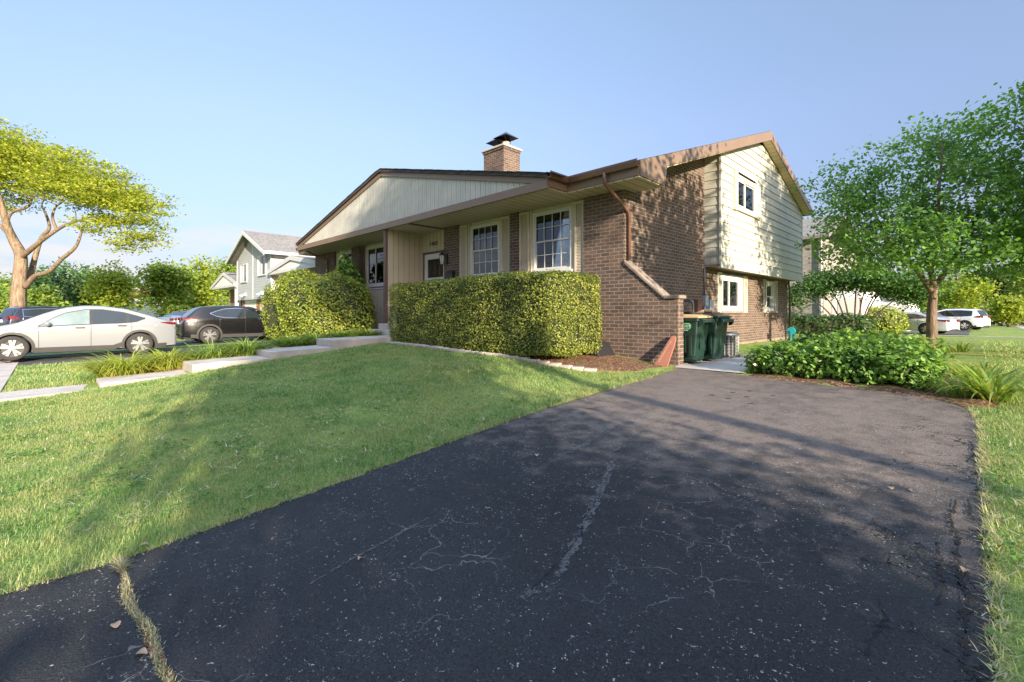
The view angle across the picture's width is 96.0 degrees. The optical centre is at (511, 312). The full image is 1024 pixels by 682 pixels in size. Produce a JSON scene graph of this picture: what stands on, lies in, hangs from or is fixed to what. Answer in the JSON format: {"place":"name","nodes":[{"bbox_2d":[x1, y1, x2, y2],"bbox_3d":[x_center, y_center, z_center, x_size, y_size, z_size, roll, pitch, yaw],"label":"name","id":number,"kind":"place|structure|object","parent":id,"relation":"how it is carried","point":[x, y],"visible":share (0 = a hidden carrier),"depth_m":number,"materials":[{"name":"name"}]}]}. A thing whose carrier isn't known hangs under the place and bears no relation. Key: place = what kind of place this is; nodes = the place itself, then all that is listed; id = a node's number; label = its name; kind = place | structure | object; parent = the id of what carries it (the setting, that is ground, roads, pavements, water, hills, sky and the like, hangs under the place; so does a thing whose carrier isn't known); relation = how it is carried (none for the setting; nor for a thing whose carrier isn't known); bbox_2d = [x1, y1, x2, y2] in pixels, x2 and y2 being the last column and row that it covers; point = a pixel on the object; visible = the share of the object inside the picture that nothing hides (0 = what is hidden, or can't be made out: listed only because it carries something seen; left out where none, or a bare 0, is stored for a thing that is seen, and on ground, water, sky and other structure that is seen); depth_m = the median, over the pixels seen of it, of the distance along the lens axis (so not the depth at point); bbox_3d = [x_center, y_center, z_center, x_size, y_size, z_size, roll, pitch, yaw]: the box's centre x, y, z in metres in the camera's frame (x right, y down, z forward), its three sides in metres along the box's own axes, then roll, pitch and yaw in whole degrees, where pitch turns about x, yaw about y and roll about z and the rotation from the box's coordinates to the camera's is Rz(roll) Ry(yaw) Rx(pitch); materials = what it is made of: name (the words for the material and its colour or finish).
{"place":"outdoors","nodes":[
{"label":"outdoors","id":0,"kind":"place"},
{"bbox_2d":[0,358,19,390],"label":"sidewalk","id":1,"kind":"structure","parent":0,"point":[6,370],"depth_m":11.78,"materials":[{"name":"concrete"}]},
{"bbox_2d":[18,337,276,365],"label":"neighbour driveway","id":2,"kind":"structure","parent":0,"point":[43,359],"depth_m":15.63,"materials":[{"name":"grey asphalt"}]},
{"bbox_2d":[0,305,175,362],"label":"parked car","id":3,"kind":"object","parent":2,"relation":"on","point":[79,328],"visible":1,"depth_m":14.44,"materials":[{"name":"white paint"}]},
{"bbox_2d":[26,340,272,355],"bbox_3d":[-12.321,1.322,19.251,0.850,0.220,11.000,0,0,45],"label":"neighbour grass strip","id":4,"kind":"object","parent":2,"relation":"on","point":[119,350],"visible":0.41,"depth_m":16.73,"materials":[{"name":"plant"}]},
{"bbox_2d":[175,305,271,343],"bbox_3d":[-12.659,0.539,21.494,4.795,1.732,2.202,0,0,-45],"label":"parked car","id":5,"kind":"object","parent":2,"relation":"on","point":[205,324],"visible":0.71,"depth_m":20.20,"materials":[{"name":"black paint"}]},
{"bbox_2d":[0,368,997,681],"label":"driveway","id":6,"kind":"structure","parent":0,"point":[680,524],"depth_m":2.50,"materials":[{"name":"black asphalt"}]},
{"bbox_2d":[110,620,120,627],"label":"dead leaf","id":7,"kind":"object","parent":6,"relation":"on","point":[116,624],"visible":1,"depth_m":2.11,"materials":[{"name":"beige plant"}]},
{"bbox_2d":[136,647,146,653],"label":"dead leaf","id":8,"kind":"object","parent":6,"relation":"on","point":[143,650],"visible":1,"depth_m":1.94,"materials":[{"name":"beige plant"}]},
{"bbox_2d":[105,554,180,681],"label":"joint grass","id":9,"kind":"structure","parent":6,"relation":"on","point":[121,562],"depth_m":2.20,"materials":[{"name":"green plant"}]},
{"bbox_2d":[0,315,1023,681],"bbox_3d":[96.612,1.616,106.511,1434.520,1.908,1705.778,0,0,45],"label":"ground","id":10,"kind":"structure","parent":0,"point":[974,355],"depth_m":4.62,"materials":[{"name":"green plant"}]},
{"bbox_2d":[0,272,10,289],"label":"background tree","id":11,"kind":"object","parent":10,"relation":"on","point":[4,281],"visible":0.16,"depth_m":52.70,"materials":[{"name":"green plant"}]},
{"bbox_2d":[0,283,31,312],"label":"background tree","id":12,"kind":"object","parent":10,"relation":"on","point":[3,293],"visible":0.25,"depth_m":44.15,"materials":[{"name":"green plant"}]},
{"bbox_2d":[0,305,64,325],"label":"parked car","id":13,"kind":"object","parent":10,"relation":"on","point":[11,315],"visible":0.22,"depth_m":26.03,"materials":[{"name":"blue paint"}]},
{"bbox_2d":[0,276,72,313],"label":"background tree","id":14,"kind":"object","parent":10,"relation":"on","point":[38,296],"visible":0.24,"depth_m":43.63,"materials":[{"name":"green plant"}]},
{"bbox_2d":[0,384,86,402],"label":"front walk slab","id":15,"kind":"structure","parent":10,"relation":"on","point":[16,395],"depth_m":8.20,"materials":[{"name":"concrete"}]},
{"bbox_2d":[9,256,97,306],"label":"background tree","id":16,"kind":"object","parent":10,"relation":"on","point":[55,278],"visible":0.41,"depth_m":51.69,"materials":[{"name":"green plant"}]},
{"bbox_2d":[65,262,104,305],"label":"background tree","id":17,"kind":"object","parent":10,"relation":"on","point":[82,279],"visible":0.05,"depth_m":57.15,"materials":[{"name":"green plant"}]},
{"bbox_2d":[0,116,186,306],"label":"honey locust tree","id":18,"kind":"object","parent":10,"relation":"on","point":[32,166],"visible":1,"depth_m":27.55,"materials":[{"name":"green plant"}]},
{"bbox_2d":[71,258,146,310],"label":"background tree","id":19,"kind":"object","parent":10,"relation":"on","point":[111,288],"visible":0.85,"depth_m":49.08,"materials":[{"name":"green plant"}]},
{"bbox_2d":[96,370,186,387],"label":"front walk slab","id":20,"kind":"structure","parent":10,"relation":"on","point":[110,381],"depth_m":9.08,"materials":[{"name":"concrete"}]},
{"bbox_2d":[123,287,163,316],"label":"house","id":21,"kind":"structure","parent":10,"relation":"on","point":[151,313],"depth_m":62.45,"materials":[{"name":"white"}]},
{"bbox_2d":[147,367,182,372],"bbox_3d":[-6.640,1.101,11.695,1.270,0.569,5.650,0,0,45],"label":"lily bed","id":22,"kind":"object","parent":10,"relation":"on","point":[167,370],"depth_m":10.07,"materials":[{"name":"brown soil"}]},
{"bbox_2d":[55,347,175,378],"bbox_3d":[-8.283,1.028,9.856,2.285,0.607,2.270,0,0,45],"label":"daylily","id":23,"kind":"object","parent":22,"relation":"on","point":[109,367],"visible":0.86,"depth_m":9.49,"materials":[{"name":"green plant"}]},
{"bbox_2d":[114,347,215,370],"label":"daylily","id":24,"kind":"object","parent":22,"relation":"on","point":[172,363],"visible":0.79,"depth_m":10.09,"materials":[{"name":"green plant"}]},
{"bbox_2d":[169,338,250,358],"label":"daylily","id":25,"kind":"object","parent":22,"relation":"on","point":[211,352],"visible":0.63,"depth_m":10.81,"materials":[{"name":"green plant"}]},
{"bbox_2d":[202,336,288,356],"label":"daylily","id":26,"kind":"object","parent":22,"relation":"on","point":[252,348],"visible":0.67,"depth_m":11.23,"materials":[{"name":"green plant"}]},
{"bbox_2d":[257,332,318,347],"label":"daylily","id":27,"kind":"object","parent":22,"relation":"on","point":[285,342],"visible":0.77,"depth_m":12.21,"materials":[{"name":"green plant"}]},
{"bbox_2d":[290,329,340,345],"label":"daylily","id":28,"kind":"object","parent":22,"relation":"on","point":[310,336],"visible":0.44,"depth_m":12.77,"materials":[{"name":"green plant"}]},
{"bbox_2d":[126,255,205,316],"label":"background tree","id":29,"kind":"object","parent":10,"relation":"on","point":[169,280],"visible":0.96,"depth_m":43.21,"materials":[{"name":"green plant"}]},
{"bbox_2d":[157,310,187,326],"bbox_3d":[-21.834,0.616,31.907,2.188,1.529,5.045,0,0,10],"label":"parked car","id":30,"kind":"object","parent":10,"relation":"on","point":[171,317],"visible":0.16,"depth_m":29.91,"materials":[{"name":"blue metal"}]},
{"bbox_2d":[167,304,192,313],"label":"hedge","id":31,"kind":"object","parent":10,"relation":"on","point":[173,308],"visible":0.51,"depth_m":39.06,"materials":[{"name":"green plant"}]},
{"bbox_2d":[164,254,229,314],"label":"background tree","id":32,"kind":"object","parent":10,"relation":"on","point":[206,295],"visible":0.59,"depth_m":47.53,"materials":[{"name":"green plant"}]},
{"bbox_2d":[208,257,236,305],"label":"background tree","id":33,"kind":"object","parent":10,"relation":"on","point":[227,268],"visible":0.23,"depth_m":60.27,"materials":[{"name":"green plant"}]},
{"bbox_2d":[183,355,269,372],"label":"front walk slab","id":34,"kind":"structure","parent":10,"relation":"on","point":[190,366],"depth_m":9.95,"materials":[{"name":"concrete"}]},
{"bbox_2d":[211,272,241,305],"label":"porch house","id":35,"kind":"structure","parent":10,"relation":"on","point":[226,281],"depth_m":34.91,"materials":[{"name":"beige"}]},
{"bbox_2d":[225,230,314,310],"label":"split level house","id":36,"kind":"structure","parent":10,"relation":"on","point":[260,260],"depth_m":28.87,"materials":[{"name":"white"}]},
{"bbox_2d":[240,263,247,282],"bbox_3d":[-17.982,-2.625,30.950,1.400,1.250,0.100,0,0,45],"label":"window","id":37,"kind":"structure","parent":36,"relation":"in","point":[243,267],"depth_m":30.82,"materials":[{"name":"white glass"}]},
{"bbox_2d":[245,300,255,307],"bbox_3d":[-17.572,0.300,31.148,2.700,2.300,0.100,0,0,45],"label":"garage door","id":38,"kind":"structure","parent":36,"relation":"in","point":[248,303],"depth_m":31.17,"materials":[{"name":"white"}]},
{"bbox_2d":[257,254,266,276],"bbox_3d":[-15.330,-2.875,28.298,1.500,1.250,0.100,0,0,45],"label":"window","id":39,"kind":"structure","parent":36,"relation":"in","point":[261,260],"depth_m":28.21,"materials":[{"name":"white glass"}]},
{"bbox_2d":[257,345,331,359],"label":"front walk slab","id":40,"kind":"structure","parent":10,"relation":"on","point":[274,353],"depth_m":11.00,"materials":[{"name":"concrete"}]},
{"bbox_2d":[256,268,377,339],"bbox_3d":[-7.135,-0.217,16.621,6.188,2.743,3.343,0,0,45],"label":"yew bush","id":41,"kind":"object","parent":10,"relation":"on","point":[296,304],"visible":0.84,"depth_m":14.81,"materials":[{"name":"green plant"}]},
{"bbox_2d":[331,248,365,284],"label":"leafy shrub","id":42,"kind":"object","parent":10,"relation":"on","point":[348,265],"visible":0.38,"depth_m":17.74,"materials":[{"name":"green plant"}]},
{"bbox_2d":[322,326,376,337],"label":"daylily","id":43,"kind":"object","parent":10,"relation":"on","point":[352,333],"visible":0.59,"depth_m":13.26,"materials":[{"name":"green plant"}]},
{"bbox_2d":[316,335,396,349],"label":"front walk slab","id":44,"kind":"structure","parent":10,"relation":"on","point":[340,342],"depth_m":12.02,"materials":[{"name":"concrete"}]},
{"bbox_2d":[346,328,385,335],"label":"daylily","id":45,"kind":"object","parent":10,"relation":"on","point":[374,333],"visible":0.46,"depth_m":13.65,"materials":[{"name":"green plant"}]},
{"bbox_2d":[369,329,395,335],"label":"front walk slab","id":46,"kind":"structure","parent":10,"relation":"on","point":[384,331],"depth_m":13.80,"materials":[{"name":"concrete"}]},
{"bbox_2d":[378,323,396,329],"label":"front walk slab","id":47,"kind":"structure","parent":10,"relation":"on","point":[384,326],"depth_m":14.41,"materials":[{"name":"concrete"}]},
{"bbox_2d":[0,342,1023,635],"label":"clover","id":48,"kind":"object","parent":10,"relation":"on","point":[116,474],"visible":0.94,"depth_m":4.64,"materials":[{"name":"green plant"}]},
{"bbox_2d":[403,341,668,370],"bbox_3d":[-0.064,0.890,10.805,7.130,0.458,2.490,0,0,45],"label":"mulch bed","id":49,"kind":"object","parent":10,"relation":"on","point":[611,363],"visible":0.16,"depth_m":9.26,"materials":[{"name":"brown wood"}]},
{"bbox_2d":[388,268,603,358],"bbox_3d":[-0.781,0.064,11.248,6.227,1.982,1.834,0,0,45],"label":"clipped hedge","id":50,"kind":"object","parent":49,"relation":"on","point":[549,312],"visible":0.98,"depth_m":9.65,"materials":[{"name":"green plant"}]},
{"bbox_2d":[572,340,614,356],"bbox_3d":[1.711,0.850,10.341,1.182,0.439,0.645,0,0,45],"label":"window well cover","id":51,"kind":"object","parent":49,"relation":"on","point":[605,349],"depth_m":10.02,"materials":[{"name":"black plastic"}]},
{"bbox_2d":[654,336,675,366],"bbox_3d":[3.064,0.774,9.218,0.370,0.660,0.036,0,-20,42],"label":"downspout splash block","id":52,"kind":"object","parent":49,"relation":"on","point":[664,358],"visible":0.91,"depth_m":9.18,"materials":[{"name":"concrete"}]},
{"bbox_2d":[295,131,811,365],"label":"duplex house","id":53,"kind":"structure","parent":10,"relation":"on","point":[653,243],"depth_m":12.89,"materials":[{"name":"brown brick"}]},
{"bbox_2d":[338,251,350,276],"bbox_3d":[-7.153,-1.818,19.809,1.370,1.535,0.102,0,0,45],"label":"window","id":54,"kind":"structure","parent":53,"relation":"in","point":[348,253],"depth_m":19.85,"materials":[{"name":"white glass"}]},
{"bbox_2d":[367,245,382,285],"bbox_3d":[-5.216,-1.818,17.871,1.550,1.535,0.102,0,0,45],"label":"window","id":55,"kind":"structure","parent":53,"relation":"in","point":[375,253],"depth_m":17.95,"materials":[{"name":"white glass"}]},
{"bbox_2d":[425,252,443,281],"bbox_3d":[-2.570,-0.970,15.362,1.240,2.000,0.109,0,0,45],"label":"storm door","id":56,"kind":"structure","parent":53,"relation":"in","point":[433,268],"depth_m":15.47,"materials":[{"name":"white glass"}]},
{"bbox_2d":[470,221,498,276],"bbox_3d":[-0.779,-1.818,13.434,1.260,1.535,0.102,0,0,45],"label":"window","id":57,"kind":"structure","parent":53,"relation":"in","point":[484,238],"depth_m":13.46,"materials":[{"name":"white glass"}]},
{"bbox_2d":[533,206,571,271],"bbox_3d":[1.191,-1.818,11.804,1.270,1.535,0.582,0,0,45],"label":"window","id":58,"kind":"structure","parent":53,"relation":"in","point":[552,229],"depth_m":11.75,"materials":[{"name":"white glass"}]},
{"bbox_2d":[723,277,739,308],"bbox_3d":[6.891,-0.595,14.569,0.102,0.970,1.570,0,0,45],"label":"window","id":59,"kind":"structure","parent":53,"relation":"in","point":[731,287],"depth_m":14.65,"materials":[{"name":"white glass"}]},
{"bbox_2d":[738,177,756,215],"bbox_3d":[7.026,-3.545,14.350,0.582,0.890,1.670,0,0,45],"label":"window","id":60,"kind":"structure","parent":53,"relation":"in","point":[747,193],"depth_m":14.27,"materials":[{"name":"white glass"}]},
{"bbox_2d":[767,283,771,309],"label":"window","id":61,"kind":"structure","parent":53,"relation":"in","point":[769,286],"depth_m":17.40,"materials":[{"name":"white glass"}]},
{"bbox_2d":[571,366,583,370],"bbox_3d":[1.228,1.088,8.613,0.230,0.161,0.156,1,-1,17],"label":"edging stone","id":62,"kind":"object","parent":10,"relation":"on","point":[580,368],"visible":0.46,"depth_m":8.55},
{"bbox_2d":[684,300,693,313],"bbox_3d":[4.133,0.379,11.282,0.672,1.382,0.052,0,0,45],"label":"handrail","id":63,"kind":"object","parent":10,"relation":"on","point":[692,307],"visible":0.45,"depth_m":11.08,"materials":[{"name":"metal"}]},
{"bbox_2d":[722,332,739,357],"bbox_3d":[5.148,0.762,11.229,0.720,0.605,0.720,0,0,45],"label":"air conditioner","id":64,"kind":"object","parent":10,"relation":"on","point":[730,347],"visible":0.42,"depth_m":10.95,"materials":[{"name":"grey metal"}]},
{"bbox_2d":[787,327,796,340],"bbox_3d":[9.935,0.830,16.369,0.280,0.638,0.320,0,0,45],"label":"hose reel","id":65,"kind":"object","parent":10,"relation":"on","point":[791,331],"visible":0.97,"depth_m":16.28,"materials":[{"name":"teal plastic"}]},
{"bbox_2d":[787,215,879,315],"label":"pale brick house","id":66,"kind":"structure","parent":10,"relation":"on","point":[826,304],"depth_m":28.91,"materials":[{"name":"beige"}]},
{"bbox_2d":[838,298,854,315],"bbox_3d":[21.390,0.150,29.451,1.000,2.200,0.100,0,0,45],"label":"door","id":67,"kind":"structure","parent":66,"relation":"in","point":[850,301],"depth_m":29.39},
{"bbox_2d":[787,311,879,336],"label":"dark hedge","id":68,"kind":"object","parent":10,"relation":"on","point":[819,324],"visible":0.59,"depth_m":21.90,"materials":[{"name":"green plant"}]},
{"bbox_2d":[787,262,959,325],"bbox_3d":[17.781,-0.671,23.773,7.958,4.084,4.085,0,0,34],"label":"tree","id":69,"kind":"object","parent":10,"relation":"on","point":[823,283],"visible":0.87,"depth_m":23.53,"materials":[{"name":"green plant"}]},
{"bbox_2d":[749,371,1007,408],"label":"flower bed soil","id":70,"kind":"structure","parent":10,"relation":"on","point":[966,402],"depth_m":6.51,"materials":[{"name":"brown soil"}]},
{"bbox_2d":[740,340,807,374],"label":"garden bush","id":71,"kind":"object","parent":70,"relation":"on","point":[760,355],"visible":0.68,"depth_m":8.00,"materials":[{"name":"green plant"}]},
{"bbox_2d":[763,337,848,378],"bbox_3d":[5.006,0.746,7.740,1.229,0.682,1.225,0,0,45],"label":"garden bush","id":72,"kind":"object","parent":70,"relation":"on","point":[801,364],"visible":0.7,"depth_m":7.54,"materials":[{"name":"green plant"}]},
{"bbox_2d":[779,333,843,346],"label":"garden bush","id":73,"kind":"object","parent":70,"relation":"on","point":[803,338],"visible":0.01,"depth_m":8.65,"materials":[{"name":"green plant"}]},
{"bbox_2d":[806,333,894,384],"bbox_3d":[5.348,0.703,7.305,1.273,0.764,1.252,0,0,45],"label":"garden bush","id":74,"kind":"object","parent":70,"relation":"on","point":[843,365],"visible":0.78,"depth_m":7.11,"materials":[{"name":"green plant"}]},
{"bbox_2d":[812,327,889,346],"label":"garden bush","id":75,"kind":"object","parent":70,"relation":"on","point":[843,333],"visible":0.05,"depth_m":8.31,"materials":[{"name":"green plant"}]},
{"bbox_2d":[833,330,909,342],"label":"garden bush","id":76,"kind":"object","parent":70,"relation":"on","point":[864,332],"visible":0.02,"depth_m":9.33,"materials":[{"name":"green plant"}]},
{"bbox_2d":[851,327,951,379],"bbox_3d":[6.432,0.658,7.799,1.460,0.841,1.272,0,0,45],"label":"garden bush","id":77,"kind":"object","parent":70,"relation":"on","point":[939,341],"visible":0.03,"depth_m":7.52,"materials":[{"name":"green plant"}]},
{"bbox_2d":[851,333,957,390],"bbox_3d":[5.737,0.687,6.788,1.184,0.797,1.259,0,0,45],"label":"garden bush","id":78,"kind":"object","parent":70,"relation":"on","point":[907,367],"visible":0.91,"depth_m":6.57,"materials":[{"name":"green plant"}]},
{"bbox_2d":[915,370,1021,398],"bbox_3d":[5.846,0.933,5.996,1.140,0.295,1.101,0,0,45],"label":"iris plant","id":79,"kind":"object","parent":70,"relation":"on","point":[957,392],"visible":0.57,"depth_m":6.00,"materials":[{"name":"green plant"}]},
{"bbox_2d":[918,364,1023,406],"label":"iris plant","id":80,"kind":"object","parent":70,"relation":"on","point":[998,392],"visible":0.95,"depth_m":5.65,"materials":[{"name":"green plant"}]},
{"bbox_2d":[931,361,1023,388],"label":"iris plant","id":81,"kind":"object","parent":70,"relation":"on","point":[980,374],"visible":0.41,"depth_m":6.37,"materials":[{"name":"green plant"}]},
{"bbox_2d":[947,358,1020,378],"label":"iris plant","id":82,"kind":"object","parent":70,"relation":"on","point":[988,368],"visible":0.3,"depth_m":7.32,"materials":[{"name":"green plant"}]},
{"bbox_2d":[867,305,910,333],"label":"round bush","id":83,"kind":"object","parent":10,"relation":"on","point":[891,319],"visible":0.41,"depth_m":29.99,"materials":[{"name":"green plant"}]},
{"bbox_2d":[880,297,919,330],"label":"garage house","id":84,"kind":"structure","parent":10,"relation":"on","point":[886,302],"depth_m":37.58,"materials":[{"name":"white"}]},
{"bbox_2d":[786,95,1023,348],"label":"maple tree","id":85,"kind":"object","parent":10,"relation":"on","point":[995,235],"visible":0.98,"depth_m":13.85,"materials":[{"name":"green plant"}]},
{"bbox_2d":[920,282,945,311],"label":"background tree","id":86,"kind":"object","parent":10,"relation":"on","point":[921,310],"visible":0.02,"depth_m":58.07,"materials":[{"name":"green plant"}]},
{"bbox_2d":[937,288,957,310],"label":"background tree","id":87,"kind":"object","parent":10,"relation":"on","point":[939,307],"visible":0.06,"depth_m":97.69,"materials":[{"name":"green plant"}]},
{"bbox_2d":[937,270,1002,309],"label":"background tree","id":88,"kind":"object","parent":10,"relation":"on","point":[967,293],"visible":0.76,"depth_m":70.23,"materials":[{"name":"green plant"}]},
{"bbox_2d":[926,263,1022,309],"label":"wood","id":89,"kind":"object","parent":10,"relation":"on","point":[969,271],"depth_m":99.27,"materials":[{"name":"green plant"}]},
{"bbox_2d":[964,266,1008,310],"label":"background tree","id":90,"kind":"object","parent":10,"relation":"on","point":[983,297],"visible":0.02,"depth_m":99.95,"materials":[{"name":"green plant"}]},
{"bbox_2d":[953,79,1023,241],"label":"maple tree","id":91,"kind":"object","parent":10,"relation":"on","point":[1007,161],"visible":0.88,"depth_m":12.48,"materials":[{"name":"green plant"}]},
{"bbox_2d":[973,259,1023,301],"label":"background tree","id":92,"kind":"object","parent":10,"relation":"on","point":[998,283],"visible":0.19,"depth_m":77.36,"materials":[{"name":"green plant"}]},
{"bbox_2d":[976,292,1023,326],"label":"background tree","id":93,"kind":"object","parent":10,"relation":"on","point":[1007,310],"visible":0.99,"depth_m":63.45,"materials":[{"name":"green plant"}]},
{"bbox_2d":[993,320,1023,325],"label":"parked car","id":94,"kind":"object","parent":10,"relation":"on","point":[1000,324],"visible":0.2,"depth_m":74.18,"materials":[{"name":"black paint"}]},
{"bbox_2d":[995,261,1023,298],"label":"background tree","id":95,"kind":"object","parent":10,"relation":"on","point":[1014,291],"visible":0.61,"depth_m":72.03,"materials":[{"name":"green plant"}]},
{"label":"bin pad","id":96,"kind":"structure","parent":10,"relation":"on","visible":0},
{"bbox_2d":[684,314,714,361],"bbox_3d":[3.709,0.538,9.639,0.630,1.008,0.854,0,0,-43],"label":"wheeled bin","id":97,"kind":"object","parent":96,"relation":"on","point":[695,330],"visible":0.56,"depth_m":9.37,"materials":[{"name":"green plastic"}]},
{"bbox_2d":[703,314,733,359],"bbox_3d":[4.302,0.538,10.062,0.630,1.008,0.854,0,0,-41],"label":"wheeled bin","id":98,"kind":"object","parent":96,"relation":"on","point":[715,340],"visible":0.45,"depth_m":9.79,"materials":[{"name":"green plastic"}]},
{"bbox_2d":[694,309,721,313],"bbox_3d":[4.312,-0.015,10.148,0.550,0.118,0.180,0,0,33],"label":"crumpled bag","id":99,"kind":"object","parent":98,"relation":"on","point":[705,311],"visible":0.88,"depth_m":10.12,"materials":[{"name":"brown paper"}]},
{"bbox_2d":[0,0,1023,310],"label":"sky","id":100,"kind":"structure","parent":0,"point":[264,116],"materials":[{"name":"blue"}]},
{"bbox_2d":[675,354,753,372],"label":"side path","id":101,"kind":"structure","parent":0,"point":[728,364],"depth_m":9.17,"materials":[{"name":"concrete"}]},
{"bbox_2d":[899,330,969,334],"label":"side driveway","id":102,"kind":"structure","parent":0,"point":[963,332],"depth_m":33.20,"materials":[{"name":"grey asphalt"}]},
{"bbox_2d":[900,312,959,333],"bbox_3d":[27.013,0.694,31.498,2.188,1.529,5.045,0,0,-23],"label":"parked car","id":103,"kind":"object","parent":102,"relation":"on","point":[918,322],"visible":0.36,"depth_m":29.98,"materials":[{"name":"silver metal"}]},
{"bbox_2d":[937,309,990,330],"bbox_3d":[37.175,0.598,39.498,2.257,1.837,5.145,0,0,-25],"label":"parked car","id":104,"kind":"object","parent":102,"relation":"on","point":[975,319],"visible":0.4,"depth_m":37.54,"materials":[{"name":"white paint"}]},
{"bbox_2d":[935,340,981,351],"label":"iris plant","id":105,"kind":"object","parent":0,"point":[958,348],"visible":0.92,"depth_m":13.67,"materials":[{"name":"green plant"}]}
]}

